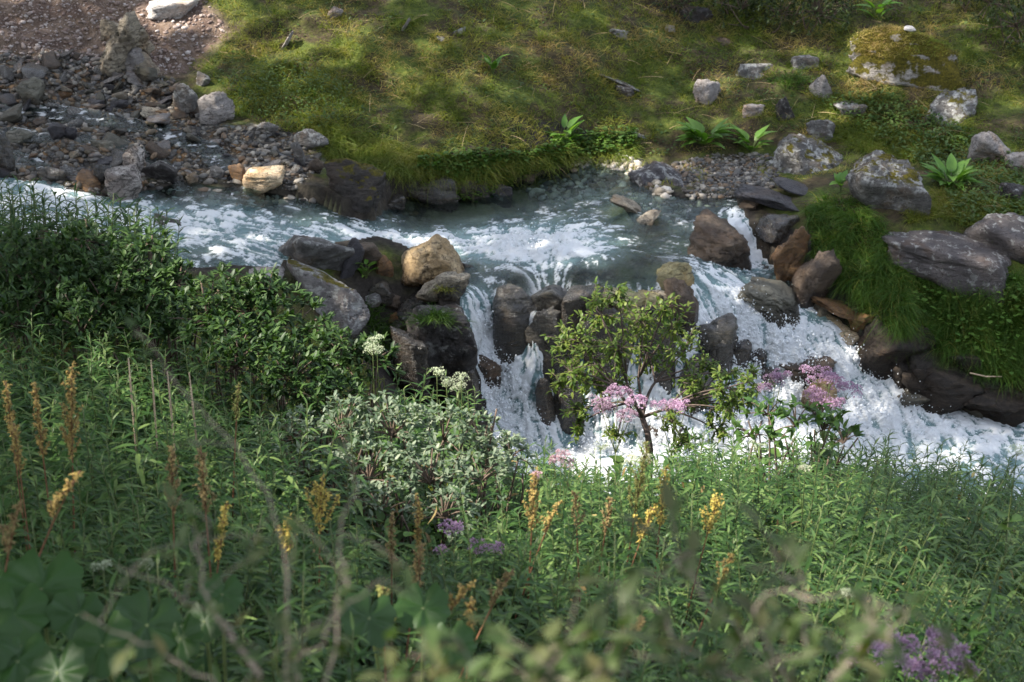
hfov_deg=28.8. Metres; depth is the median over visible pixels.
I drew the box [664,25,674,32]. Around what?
rock
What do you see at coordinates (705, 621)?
willowherb
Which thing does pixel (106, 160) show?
rock
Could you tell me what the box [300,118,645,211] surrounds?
edge grass
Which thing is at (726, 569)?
seeding dock
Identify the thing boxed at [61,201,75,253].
willowherb
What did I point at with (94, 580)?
willowherb
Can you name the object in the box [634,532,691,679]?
willowherb
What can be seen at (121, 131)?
cobble
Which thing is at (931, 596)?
willowherb
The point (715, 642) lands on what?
willowherb
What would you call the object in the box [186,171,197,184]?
rock
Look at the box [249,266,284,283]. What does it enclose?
rock
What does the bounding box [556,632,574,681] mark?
willowherb
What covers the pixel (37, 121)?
cobble
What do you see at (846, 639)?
willowherb
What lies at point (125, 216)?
willowherb
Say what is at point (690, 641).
willowherb
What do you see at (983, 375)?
fallen twig
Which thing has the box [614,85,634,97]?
rock
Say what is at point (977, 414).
rock
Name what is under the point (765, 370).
rock
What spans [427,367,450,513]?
umbel plant
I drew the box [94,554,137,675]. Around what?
willowherb
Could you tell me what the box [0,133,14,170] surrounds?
boulder
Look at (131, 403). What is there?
dry stalk
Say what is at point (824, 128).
rock
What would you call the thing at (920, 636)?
willowherb
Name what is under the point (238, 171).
rock
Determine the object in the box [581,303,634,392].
rock
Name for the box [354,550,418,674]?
willowherb
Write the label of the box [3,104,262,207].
shallow water
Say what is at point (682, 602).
willowherb
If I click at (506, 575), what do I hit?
seeding dock
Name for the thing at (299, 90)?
corner herbs
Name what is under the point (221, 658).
willowherb
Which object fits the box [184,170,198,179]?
cobble
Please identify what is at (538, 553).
willowherb
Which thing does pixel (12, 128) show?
cobble
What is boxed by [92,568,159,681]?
willowherb
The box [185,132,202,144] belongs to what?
cobble
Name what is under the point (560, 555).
willowherb
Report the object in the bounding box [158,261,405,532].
dark shrub
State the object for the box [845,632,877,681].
willowherb
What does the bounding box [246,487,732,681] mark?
nettle vegetation
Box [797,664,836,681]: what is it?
willowherb
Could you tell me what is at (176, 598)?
willowherb
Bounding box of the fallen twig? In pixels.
[970,372,1001,376]
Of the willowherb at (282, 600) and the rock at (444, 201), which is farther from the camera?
the rock at (444, 201)
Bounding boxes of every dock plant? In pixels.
[355,259,376,278]
[476,50,508,73]
[543,114,583,141]
[675,117,741,148]
[727,123,776,151]
[829,170,847,191]
[849,0,903,18]
[920,153,986,190]
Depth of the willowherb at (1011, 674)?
7.36 m
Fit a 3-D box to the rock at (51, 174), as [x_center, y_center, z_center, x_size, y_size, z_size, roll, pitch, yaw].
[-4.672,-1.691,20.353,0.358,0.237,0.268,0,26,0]
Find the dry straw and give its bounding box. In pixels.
[188,0,1022,212]
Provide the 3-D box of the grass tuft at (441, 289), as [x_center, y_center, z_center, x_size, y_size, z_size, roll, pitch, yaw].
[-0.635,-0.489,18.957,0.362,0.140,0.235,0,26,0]
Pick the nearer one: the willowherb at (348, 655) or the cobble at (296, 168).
the willowherb at (348, 655)
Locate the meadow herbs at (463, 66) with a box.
[209,0,1023,221]
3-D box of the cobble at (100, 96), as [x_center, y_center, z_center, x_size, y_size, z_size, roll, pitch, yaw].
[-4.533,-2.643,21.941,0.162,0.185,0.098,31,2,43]
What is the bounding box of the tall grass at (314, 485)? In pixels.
[0,297,1023,658]
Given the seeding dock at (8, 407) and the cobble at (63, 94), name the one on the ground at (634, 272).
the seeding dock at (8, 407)
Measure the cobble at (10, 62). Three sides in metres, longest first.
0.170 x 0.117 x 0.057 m
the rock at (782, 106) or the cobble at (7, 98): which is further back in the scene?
the rock at (782, 106)
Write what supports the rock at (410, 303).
on the ground at (634, 272)
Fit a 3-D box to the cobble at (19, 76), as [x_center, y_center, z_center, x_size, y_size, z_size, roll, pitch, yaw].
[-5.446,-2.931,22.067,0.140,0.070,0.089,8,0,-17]
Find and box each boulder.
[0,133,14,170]
[142,160,177,183]
[241,165,285,199]
[278,235,354,270]
[286,259,369,337]
[323,158,385,213]
[401,234,464,287]
[405,303,477,405]
[492,283,537,372]
[628,161,683,192]
[663,277,698,346]
[682,209,751,284]
[696,313,738,381]
[765,133,843,174]
[845,23,967,90]
[845,150,931,216]
[856,325,931,379]
[881,230,1010,307]
[901,367,983,414]
[922,89,977,125]
[963,212,1023,263]
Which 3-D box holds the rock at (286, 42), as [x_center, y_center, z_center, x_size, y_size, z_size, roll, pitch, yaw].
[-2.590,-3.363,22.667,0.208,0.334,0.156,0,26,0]
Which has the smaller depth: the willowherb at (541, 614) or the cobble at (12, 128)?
the willowherb at (541, 614)
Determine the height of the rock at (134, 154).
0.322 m
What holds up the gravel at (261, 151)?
on the ground at (634, 272)
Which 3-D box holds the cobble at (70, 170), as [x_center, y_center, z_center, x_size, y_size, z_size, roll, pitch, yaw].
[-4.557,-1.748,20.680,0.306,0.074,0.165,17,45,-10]
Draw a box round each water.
[0,168,1023,506]
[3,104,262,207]
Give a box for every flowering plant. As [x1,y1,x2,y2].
[433,518,463,600]
[467,538,504,605]
[532,471,542,551]
[534,449,575,538]
[589,383,647,481]
[649,398,690,473]
[755,368,793,472]
[799,364,863,480]
[836,626,925,681]
[903,624,980,681]
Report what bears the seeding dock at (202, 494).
on the ground at (634, 272)
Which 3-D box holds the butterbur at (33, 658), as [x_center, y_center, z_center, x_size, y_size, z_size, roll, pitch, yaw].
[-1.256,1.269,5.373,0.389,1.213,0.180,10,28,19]
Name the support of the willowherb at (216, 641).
on the ground at (634, 272)
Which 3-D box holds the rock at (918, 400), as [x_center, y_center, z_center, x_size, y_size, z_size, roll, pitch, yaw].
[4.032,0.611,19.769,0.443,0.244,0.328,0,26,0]
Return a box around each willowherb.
[0,187,49,345]
[0,554,6,570]
[10,536,39,557]
[13,183,56,318]
[15,177,54,324]
[16,529,43,558]
[17,509,89,678]
[22,193,68,314]
[30,188,63,342]
[30,188,87,351]
[32,529,92,584]
[35,208,66,335]
[40,528,98,677]
[40,568,64,650]
[42,557,88,678]
[43,507,105,607]
[43,627,121,681]
[48,450,120,598]
[48,554,125,676]
[49,631,107,681]
[52,206,87,350]
[52,488,111,593]
[61,194,75,220]
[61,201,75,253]
[63,188,95,347]
[70,214,91,338]
[75,199,115,332]
[75,532,116,603]
[79,526,131,622]
[81,190,110,329]
[82,556,108,622]
[83,511,136,615]
[84,506,126,591]
[86,671,124,680]
[87,193,130,325]
[87,199,121,301]
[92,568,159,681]
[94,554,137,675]
[97,199,146,344]
[103,194,136,355]
[107,520,159,605]
[110,214,164,348]
[114,492,172,597]
[116,203,133,352]
[118,206,188,340]
[121,198,148,259]
[124,213,147,319]
[127,548,203,681]
[128,216,161,339]
[134,542,185,657]
[135,206,171,349]
[136,533,193,614]
[137,573,179,670]
[151,217,185,362]
[153,205,180,303]
[153,470,224,598]
[155,225,187,354]
[162,576,188,671]
[163,493,231,575]
[164,660,203,681]
[166,215,195,304]
[169,524,247,643]
[178,556,270,681]
[180,497,262,629]
[185,600,237,679]
[187,515,229,563]
[192,580,238,681]
[198,638,222,681]
[200,525,252,581]
[211,624,231,676]
[214,501,282,646]
[220,540,262,609]
[220,621,269,681]
[225,521,253,579]
[229,516,292,641]
[232,604,261,664]
[233,555,282,664]
[237,548,278,642]
[238,593,316,681]
[251,577,298,638]
[254,599,308,681]
[255,561,340,681]
[257,520,346,674]
[258,508,324,615]
[275,559,322,631]
[288,550,355,681]
[296,571,329,639]
[296,602,324,662]
[296,637,322,679]
[302,643,342,681]
[305,535,365,664]
[308,592,340,675]
[308,604,336,677]
[311,542,360,679]
[312,616,365,681]
[339,588,369,668]
[350,563,402,669]
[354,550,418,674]
[355,642,390,680]
[395,633,433,681]
[397,653,417,674]
[405,520,474,658]
[405,628,456,681]
[410,545,489,674]
[411,570,467,650]
[434,562,462,615]
[440,548,488,646]
[447,512,525,670]
[459,632,501,681]
[459,666,477,681]
[464,660,494,681]
[473,542,549,672]
[478,603,524,681]
[481,656,502,681]
[507,587,545,672]
[508,533,570,648]
[510,570,570,678]
[527,611,552,646]
[530,509,591,641]
[532,624,566,672]
[533,559,587,646]
[540,603,575,649]
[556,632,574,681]
[560,647,582,679]
[564,647,592,679]
[567,596,595,660]
[567,623,607,676]
[577,556,643,678]
[580,556,617,645]
[585,525,648,677]
[594,606,646,656]
[595,604,656,675]
[595,645,641,681]
[599,581,648,674]
[608,602,645,672]
[611,556,643,613]
[632,651,655,681]
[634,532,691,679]
[636,582,656,627]
[646,666,675,681]
[647,667,674,681]
[648,566,698,676]
[655,601,690,668]
[655,622,704,681]
[658,615,708,678]
[658,660,704,681]
[659,633,709,681]
[664,488,717,645]
[678,612,708,675]
[689,567,749,638]
[690,602,739,681]
[691,607,729,665]
[705,526,771,681]
[705,643,745,681]
[711,595,739,674]
[717,588,772,681]
[721,627,766,681]
[741,611,788,681]
[749,636,795,681]
[756,568,801,662]
[756,574,820,681]
[774,620,810,678]
[784,642,819,680]
[789,596,854,681]
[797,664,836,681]
[812,636,851,681]
[815,631,854,680]
[824,514,901,681]
[827,602,881,672]
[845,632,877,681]
[850,549,936,681]
[860,554,957,681]
[875,587,899,622]
[876,563,951,649]
[880,578,970,681]
[891,565,965,658]
[895,643,936,681]
[896,606,936,677]
[900,669,931,681]
[907,588,967,668]
[924,587,974,660]
[926,617,996,680]
[926,634,973,679]
[931,598,1022,681]
[932,675,962,681]
[942,605,998,667]
[944,555,1015,679]
[961,647,1022,681]
[983,664,1023,681]
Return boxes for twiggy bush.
[82,317,417,681]
[357,551,688,681]
[571,476,984,681]
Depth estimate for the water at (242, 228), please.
19.62 m
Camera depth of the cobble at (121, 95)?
21.89 m
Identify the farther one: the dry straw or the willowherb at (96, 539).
the dry straw
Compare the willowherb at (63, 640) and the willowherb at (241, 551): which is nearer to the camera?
the willowherb at (63, 640)
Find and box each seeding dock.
[0,500,23,572]
[2,380,27,550]
[8,422,30,549]
[28,382,54,543]
[38,470,82,557]
[59,361,83,551]
[164,445,181,601]
[192,447,216,575]
[213,501,230,572]
[230,381,243,566]
[275,513,297,657]
[303,473,340,611]
[376,584,395,681]
[385,512,397,604]
[403,542,426,671]
[410,579,475,671]
[411,493,426,639]
[457,596,477,681]
[460,565,514,678]
[514,500,562,618]
[522,467,542,598]
[569,490,585,609]
[596,497,615,596]
[608,615,646,680]
[625,441,651,579]
[632,505,657,564]
[652,466,670,579]
[683,489,723,626]
[685,553,734,667]
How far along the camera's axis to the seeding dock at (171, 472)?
7.14 m
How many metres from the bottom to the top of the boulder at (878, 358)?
0.671 m
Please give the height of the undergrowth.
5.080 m
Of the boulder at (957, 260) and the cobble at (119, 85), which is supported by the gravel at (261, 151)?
the cobble at (119, 85)
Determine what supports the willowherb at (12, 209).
on the ground at (634, 272)
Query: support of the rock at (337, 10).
on the ground at (634, 272)
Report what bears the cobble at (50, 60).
on the gravel at (261, 151)
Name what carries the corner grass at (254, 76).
on the ground at (634, 272)
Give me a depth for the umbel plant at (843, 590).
6.51 m
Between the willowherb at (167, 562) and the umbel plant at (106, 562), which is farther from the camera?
the willowherb at (167, 562)
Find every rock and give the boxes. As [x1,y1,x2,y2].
[5,129,37,143]
[16,76,44,105]
[37,166,69,181]
[47,122,66,140]
[63,127,77,139]
[73,168,100,191]
[90,140,113,148]
[93,164,113,183]
[97,156,111,165]
[100,19,118,40]
[100,75,122,84]
[104,164,141,204]
[122,145,145,171]
[125,46,143,71]
[125,72,143,86]
[133,51,159,72]
[140,107,172,120]
[147,0,198,19]
[154,213,180,225]
[157,95,172,103]
[173,83,197,113]
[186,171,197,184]
[196,71,210,85]
[197,91,234,125]
[209,165,224,178]
[228,163,245,180]
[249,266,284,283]
[256,122,278,135]
[281,31,293,49]
[290,142,305,166]
[293,128,328,149]
[308,158,323,173]
[328,6,342,17]
[340,237,364,278]
[361,242,381,269]
[365,292,381,307]
[367,280,395,305]
[375,255,393,276]
[385,294,400,310]
[385,360,394,376]
[387,193,405,212]
[387,291,432,338]
[389,312,397,323]
[390,326,430,403]
[397,312,408,330]
[401,17,410,30]
[405,176,461,212]
[416,271,470,302]
[436,280,469,301]
[443,369,478,419]
[452,26,465,34]
[456,178,490,203]
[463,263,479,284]
[478,355,501,388]
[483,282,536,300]
[488,184,512,207]
[522,172,534,185]
[524,306,565,388]
[529,285,567,310]
[535,378,555,425]
[553,373,584,434]
[561,283,603,367]
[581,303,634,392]
[600,287,661,340]
[610,28,627,39]
[610,194,644,222]
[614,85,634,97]
[628,209,661,249]
[639,304,675,394]
[639,305,655,332]
[648,425,682,437]
[651,289,667,304]
[654,261,693,290]
[659,205,672,215]
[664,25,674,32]
[677,6,712,23]
[679,353,714,415]
[686,206,726,217]
[692,79,720,104]
[709,36,732,47]
[734,339,751,370]
[735,63,772,78]
[738,200,758,209]
[738,276,799,329]
[742,104,764,117]
[751,348,766,368]
[752,264,770,274]
[755,213,799,242]
[761,367,777,389]
[771,226,809,285]
[774,96,794,120]
[779,356,836,389]
[784,264,800,284]
[790,55,818,69]
[790,249,841,308]
[801,378,836,413]
[806,119,834,140]
[808,75,831,98]
[811,296,860,326]
[813,304,831,316]
[826,314,858,345]
[833,100,867,115]
[848,312,874,331]
[889,363,908,388]
[897,389,929,407]
[912,369,932,384]
[917,325,936,350]
[946,353,981,371]
[962,408,982,418]
[963,388,1023,425]
[967,131,1010,162]
[997,182,1023,201]
[1003,152,1023,171]
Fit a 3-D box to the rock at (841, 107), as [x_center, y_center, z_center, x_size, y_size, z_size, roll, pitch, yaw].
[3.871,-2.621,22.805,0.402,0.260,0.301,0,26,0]
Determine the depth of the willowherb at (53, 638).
7.23 m
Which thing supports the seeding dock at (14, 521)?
on the ground at (634, 272)
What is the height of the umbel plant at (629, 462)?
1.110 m
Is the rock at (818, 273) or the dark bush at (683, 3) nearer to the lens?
the rock at (818, 273)
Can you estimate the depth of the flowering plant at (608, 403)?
13.02 m
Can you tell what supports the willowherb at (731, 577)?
on the ground at (634, 272)
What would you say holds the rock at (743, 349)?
on the ground at (634, 272)
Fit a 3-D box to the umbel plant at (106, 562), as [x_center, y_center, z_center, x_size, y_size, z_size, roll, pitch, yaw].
[-1.200,1.243,6.211,0.323,1.298,0.111,0,26,0]
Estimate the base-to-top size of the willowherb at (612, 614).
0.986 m
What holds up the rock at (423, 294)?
on the ground at (634, 272)
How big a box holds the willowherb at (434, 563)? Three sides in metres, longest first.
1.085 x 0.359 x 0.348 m
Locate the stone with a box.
[904,25,915,31]
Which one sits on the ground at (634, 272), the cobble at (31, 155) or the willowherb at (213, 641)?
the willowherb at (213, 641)
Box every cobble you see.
[0,66,14,81]
[0,93,17,104]
[0,103,22,123]
[0,104,10,108]
[0,167,11,177]
[6,61,16,64]
[9,125,18,130]
[13,60,21,69]
[13,92,20,99]
[14,73,22,78]
[15,157,21,164]
[20,62,47,79]
[22,98,30,112]
[22,111,34,117]
[27,153,37,159]
[31,117,46,126]
[33,107,44,114]
[41,50,60,69]
[45,102,62,109]
[48,111,57,116]
[58,91,73,97]
[59,48,73,57]
[59,70,68,82]
[59,84,72,91]
[59,164,78,174]
[64,69,73,74]
[65,84,77,89]
[67,106,87,118]
[67,119,82,126]
[67,176,76,181]
[68,151,78,157]
[71,96,81,101]
[72,53,80,58]
[80,71,89,77]
[82,80,90,89]
[82,145,98,152]
[83,90,93,93]
[85,104,107,109]
[87,98,104,104]
[87,153,102,157]
[88,103,101,118]
[90,57,100,61]
[90,74,100,80]
[93,65,101,74]
[96,92,106,103]
[101,189,107,195]
[102,132,129,148]
[103,84,114,91]
[105,105,114,111]
[109,148,126,166]
[110,99,127,107]
[111,91,127,99]
[112,127,127,135]
[113,81,123,91]
[131,110,141,119]
[135,66,158,81]
[143,88,161,98]
[144,102,159,107]
[145,140,170,159]
[146,113,170,123]
[153,81,168,86]
[157,104,165,108]
[157,140,170,149]
[168,129,182,133]
[169,86,176,92]
[169,150,176,158]
[171,109,185,118]
[182,162,192,168]
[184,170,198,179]
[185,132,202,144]
[187,107,198,115]
[209,139,222,144]
[219,159,230,165]
[221,154,231,158]
[237,156,245,162]
[261,159,281,166]
[270,149,278,155]
[291,164,300,172]
[294,157,306,165]
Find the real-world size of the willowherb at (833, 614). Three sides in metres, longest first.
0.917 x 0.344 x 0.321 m
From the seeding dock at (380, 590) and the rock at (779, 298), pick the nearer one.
the seeding dock at (380, 590)
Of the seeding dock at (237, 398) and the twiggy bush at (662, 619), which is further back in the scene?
the seeding dock at (237, 398)
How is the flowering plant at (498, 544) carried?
on the ground at (634, 272)
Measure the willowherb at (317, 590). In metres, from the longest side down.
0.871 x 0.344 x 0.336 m
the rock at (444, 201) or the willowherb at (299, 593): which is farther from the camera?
the rock at (444, 201)
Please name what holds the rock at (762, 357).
on the ground at (634, 272)
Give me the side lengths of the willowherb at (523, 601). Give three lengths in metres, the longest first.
1.125 x 0.372 x 0.360 m
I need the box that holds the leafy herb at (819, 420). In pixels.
[726,393,864,512]
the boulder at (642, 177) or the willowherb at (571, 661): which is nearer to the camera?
the willowherb at (571, 661)
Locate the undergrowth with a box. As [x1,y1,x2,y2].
[1,309,1023,681]
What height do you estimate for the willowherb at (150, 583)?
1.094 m
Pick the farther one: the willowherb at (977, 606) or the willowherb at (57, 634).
the willowherb at (977, 606)
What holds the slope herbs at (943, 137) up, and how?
on the ground at (634, 272)
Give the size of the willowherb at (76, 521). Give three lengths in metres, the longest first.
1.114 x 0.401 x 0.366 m
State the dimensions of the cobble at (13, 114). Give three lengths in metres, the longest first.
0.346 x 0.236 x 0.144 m
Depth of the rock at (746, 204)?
20.99 m
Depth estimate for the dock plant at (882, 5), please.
24.01 m
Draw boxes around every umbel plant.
[89,559,172,666]
[130,558,181,681]
[355,342,385,523]
[360,334,396,470]
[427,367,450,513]
[438,375,458,517]
[440,382,466,548]
[444,371,480,543]
[582,441,610,526]
[616,453,638,529]
[637,453,660,545]
[744,440,766,534]
[775,464,835,593]
[840,588,851,646]
[995,444,1023,592]
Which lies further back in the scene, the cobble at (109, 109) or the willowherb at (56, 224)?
the cobble at (109, 109)
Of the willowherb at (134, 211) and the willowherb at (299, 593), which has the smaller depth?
the willowherb at (299, 593)
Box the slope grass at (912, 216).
[838,124,1023,227]
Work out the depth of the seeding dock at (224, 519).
6.85 m
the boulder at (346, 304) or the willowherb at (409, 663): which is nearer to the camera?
the willowherb at (409, 663)
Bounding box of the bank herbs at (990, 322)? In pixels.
[911,275,1023,376]
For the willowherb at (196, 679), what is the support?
on the ground at (634, 272)
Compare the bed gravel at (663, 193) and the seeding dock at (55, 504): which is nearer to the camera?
the seeding dock at (55, 504)
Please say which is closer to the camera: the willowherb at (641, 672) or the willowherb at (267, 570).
the willowherb at (641, 672)
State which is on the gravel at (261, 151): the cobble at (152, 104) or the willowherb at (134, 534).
the cobble at (152, 104)
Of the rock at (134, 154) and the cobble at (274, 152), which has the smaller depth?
the rock at (134, 154)
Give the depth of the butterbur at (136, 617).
5.43 m
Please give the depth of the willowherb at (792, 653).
7.36 m
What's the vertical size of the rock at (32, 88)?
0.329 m
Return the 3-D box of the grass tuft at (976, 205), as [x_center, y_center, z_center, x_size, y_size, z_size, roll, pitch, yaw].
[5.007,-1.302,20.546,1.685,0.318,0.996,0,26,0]
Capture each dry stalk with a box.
[128,358,137,476]
[150,360,158,466]
[167,371,177,475]
[189,372,197,451]
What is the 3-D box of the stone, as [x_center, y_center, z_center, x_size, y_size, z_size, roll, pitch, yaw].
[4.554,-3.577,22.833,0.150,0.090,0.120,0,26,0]
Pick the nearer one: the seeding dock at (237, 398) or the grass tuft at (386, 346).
the seeding dock at (237, 398)
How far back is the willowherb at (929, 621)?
7.68 m
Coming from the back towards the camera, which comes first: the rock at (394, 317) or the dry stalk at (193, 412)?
the rock at (394, 317)
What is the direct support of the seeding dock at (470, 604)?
on the ground at (634, 272)
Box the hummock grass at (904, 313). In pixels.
[791,186,1023,414]
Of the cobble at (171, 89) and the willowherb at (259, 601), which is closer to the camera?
the willowherb at (259, 601)
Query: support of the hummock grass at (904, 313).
on the ground at (634, 272)
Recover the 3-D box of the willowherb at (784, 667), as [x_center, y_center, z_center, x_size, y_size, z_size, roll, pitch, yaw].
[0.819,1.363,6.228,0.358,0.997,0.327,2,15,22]
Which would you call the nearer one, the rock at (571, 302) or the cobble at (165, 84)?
the rock at (571, 302)
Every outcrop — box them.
[98,11,154,76]
[600,74,639,91]
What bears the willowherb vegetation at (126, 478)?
on the ground at (634, 272)
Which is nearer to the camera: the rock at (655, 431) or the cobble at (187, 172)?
the rock at (655, 431)
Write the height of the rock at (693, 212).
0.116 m
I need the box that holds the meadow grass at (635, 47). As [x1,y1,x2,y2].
[187,0,1023,221]
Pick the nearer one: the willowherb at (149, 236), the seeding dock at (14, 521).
the seeding dock at (14, 521)
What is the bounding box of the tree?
[540,276,763,481]
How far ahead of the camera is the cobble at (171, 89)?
22.00 m
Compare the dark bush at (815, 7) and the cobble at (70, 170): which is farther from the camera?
the dark bush at (815, 7)
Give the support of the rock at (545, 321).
on the ground at (634, 272)
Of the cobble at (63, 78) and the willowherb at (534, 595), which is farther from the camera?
the cobble at (63, 78)
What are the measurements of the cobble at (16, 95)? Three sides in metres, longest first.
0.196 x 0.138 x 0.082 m
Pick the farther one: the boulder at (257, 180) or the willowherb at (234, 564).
the boulder at (257, 180)
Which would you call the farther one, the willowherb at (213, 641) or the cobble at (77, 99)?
the cobble at (77, 99)
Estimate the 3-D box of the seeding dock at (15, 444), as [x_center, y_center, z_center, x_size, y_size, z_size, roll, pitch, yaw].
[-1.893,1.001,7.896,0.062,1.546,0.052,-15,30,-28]
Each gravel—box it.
[0,0,227,74]
[0,51,326,193]
[155,165,732,231]
[572,153,642,174]
[671,152,778,201]
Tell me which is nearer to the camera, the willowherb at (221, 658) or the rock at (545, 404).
the willowherb at (221, 658)
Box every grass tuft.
[365,292,401,342]
[365,323,392,359]
[399,302,474,330]
[429,281,459,294]
[756,67,821,94]
[786,113,899,149]
[824,114,951,156]
[936,189,1023,231]
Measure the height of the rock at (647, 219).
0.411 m
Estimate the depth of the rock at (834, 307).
20.02 m
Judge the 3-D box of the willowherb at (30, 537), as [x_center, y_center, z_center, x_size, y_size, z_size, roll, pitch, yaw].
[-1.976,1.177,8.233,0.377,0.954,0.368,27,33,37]
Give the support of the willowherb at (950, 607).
on the ground at (634, 272)
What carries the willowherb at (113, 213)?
on the ground at (634, 272)
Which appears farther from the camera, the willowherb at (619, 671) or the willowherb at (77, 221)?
the willowherb at (77, 221)
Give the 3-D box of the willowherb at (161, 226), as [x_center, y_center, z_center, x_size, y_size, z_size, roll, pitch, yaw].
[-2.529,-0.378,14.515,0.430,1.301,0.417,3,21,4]
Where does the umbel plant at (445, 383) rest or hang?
on the ground at (634, 272)
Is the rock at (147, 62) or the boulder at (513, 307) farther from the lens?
the rock at (147, 62)
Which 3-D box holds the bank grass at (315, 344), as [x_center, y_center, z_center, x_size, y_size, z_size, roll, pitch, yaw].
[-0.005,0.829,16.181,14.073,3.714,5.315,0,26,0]
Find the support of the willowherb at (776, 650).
on the ground at (634, 272)
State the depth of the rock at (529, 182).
21.77 m
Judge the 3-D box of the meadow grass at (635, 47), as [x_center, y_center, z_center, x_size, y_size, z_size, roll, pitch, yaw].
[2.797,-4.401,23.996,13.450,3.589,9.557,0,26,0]
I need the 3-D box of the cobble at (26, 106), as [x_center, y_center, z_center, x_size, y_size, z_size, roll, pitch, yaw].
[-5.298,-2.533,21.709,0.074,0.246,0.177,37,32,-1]
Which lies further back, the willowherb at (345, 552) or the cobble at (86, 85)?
the cobble at (86, 85)
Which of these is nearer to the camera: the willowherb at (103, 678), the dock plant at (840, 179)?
the willowherb at (103, 678)
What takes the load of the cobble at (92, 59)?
on the scree gravel at (92, 21)
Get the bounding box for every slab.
[733,183,798,211]
[773,177,807,195]
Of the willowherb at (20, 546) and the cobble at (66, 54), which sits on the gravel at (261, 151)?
the cobble at (66, 54)
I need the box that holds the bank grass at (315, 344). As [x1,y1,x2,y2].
[5,276,604,508]
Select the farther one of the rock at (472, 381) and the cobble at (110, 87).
the cobble at (110, 87)
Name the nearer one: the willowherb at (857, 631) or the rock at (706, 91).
the willowherb at (857, 631)
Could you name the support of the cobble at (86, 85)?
on the gravel at (261, 151)
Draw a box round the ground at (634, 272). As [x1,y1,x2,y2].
[0,0,1023,666]
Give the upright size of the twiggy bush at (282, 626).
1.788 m
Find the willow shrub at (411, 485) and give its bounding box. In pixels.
[249,390,536,584]
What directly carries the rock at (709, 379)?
on the ground at (634, 272)
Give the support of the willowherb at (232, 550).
on the ground at (634, 272)
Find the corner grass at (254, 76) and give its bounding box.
[220,56,370,141]
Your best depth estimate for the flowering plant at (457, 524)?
8.34 m
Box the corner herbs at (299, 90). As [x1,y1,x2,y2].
[226,51,354,130]
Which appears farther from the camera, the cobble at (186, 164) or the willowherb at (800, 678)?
the cobble at (186, 164)
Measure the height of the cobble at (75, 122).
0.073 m
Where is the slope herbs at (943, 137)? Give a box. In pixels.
[819,87,1023,226]
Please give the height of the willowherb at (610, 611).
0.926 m
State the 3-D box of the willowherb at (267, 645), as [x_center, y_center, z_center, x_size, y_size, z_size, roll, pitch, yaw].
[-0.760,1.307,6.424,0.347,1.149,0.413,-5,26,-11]
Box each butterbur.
[0,548,104,647]
[0,607,88,681]
[73,590,204,681]
[180,573,243,681]
[338,582,477,681]
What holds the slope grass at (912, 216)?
on the ground at (634, 272)
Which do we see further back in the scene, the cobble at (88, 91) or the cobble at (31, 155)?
the cobble at (88, 91)
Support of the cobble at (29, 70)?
on the gravel at (261, 151)
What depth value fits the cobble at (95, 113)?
21.69 m
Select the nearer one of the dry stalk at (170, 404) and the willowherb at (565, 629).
the willowherb at (565, 629)
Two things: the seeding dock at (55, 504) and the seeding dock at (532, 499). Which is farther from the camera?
the seeding dock at (532, 499)
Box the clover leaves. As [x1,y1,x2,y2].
[413,124,638,202]
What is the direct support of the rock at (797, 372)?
on the ground at (634, 272)
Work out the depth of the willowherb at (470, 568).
7.52 m
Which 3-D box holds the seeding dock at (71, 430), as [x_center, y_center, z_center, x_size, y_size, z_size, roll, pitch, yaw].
[-1.770,0.830,8.179,0.146,1.672,0.099,19,32,34]
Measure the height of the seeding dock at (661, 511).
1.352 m
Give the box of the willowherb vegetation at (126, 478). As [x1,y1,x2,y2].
[0,174,1023,681]
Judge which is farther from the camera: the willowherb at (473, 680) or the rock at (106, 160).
the rock at (106, 160)
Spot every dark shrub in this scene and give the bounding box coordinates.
[0,216,213,404]
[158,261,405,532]
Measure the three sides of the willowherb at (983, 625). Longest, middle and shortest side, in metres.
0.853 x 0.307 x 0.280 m
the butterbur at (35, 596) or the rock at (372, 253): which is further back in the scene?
the rock at (372, 253)
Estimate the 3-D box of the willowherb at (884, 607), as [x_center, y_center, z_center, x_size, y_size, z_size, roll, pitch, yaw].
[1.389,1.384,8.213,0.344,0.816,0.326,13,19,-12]
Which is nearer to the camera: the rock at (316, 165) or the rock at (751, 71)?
the rock at (316, 165)
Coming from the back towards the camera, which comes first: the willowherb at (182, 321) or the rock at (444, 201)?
the rock at (444, 201)
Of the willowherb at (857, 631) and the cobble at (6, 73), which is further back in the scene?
the cobble at (6, 73)
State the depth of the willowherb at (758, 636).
7.60 m
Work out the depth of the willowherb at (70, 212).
13.97 m
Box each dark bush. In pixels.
[651,0,704,18]
[690,0,857,35]
[941,0,1023,55]
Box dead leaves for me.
[15,339,1017,654]
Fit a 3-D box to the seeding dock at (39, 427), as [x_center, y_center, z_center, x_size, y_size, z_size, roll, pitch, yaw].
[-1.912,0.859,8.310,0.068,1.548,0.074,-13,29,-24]
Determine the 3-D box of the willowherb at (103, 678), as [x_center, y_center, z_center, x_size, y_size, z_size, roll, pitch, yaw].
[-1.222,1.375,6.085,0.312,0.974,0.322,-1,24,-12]
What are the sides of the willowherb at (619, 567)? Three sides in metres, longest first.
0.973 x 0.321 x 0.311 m
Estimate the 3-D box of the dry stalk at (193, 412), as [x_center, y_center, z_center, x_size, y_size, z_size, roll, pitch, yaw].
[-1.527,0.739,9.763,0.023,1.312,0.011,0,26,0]
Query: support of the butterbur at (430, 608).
on the ground at (634, 272)
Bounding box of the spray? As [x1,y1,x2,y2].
[0,183,999,496]

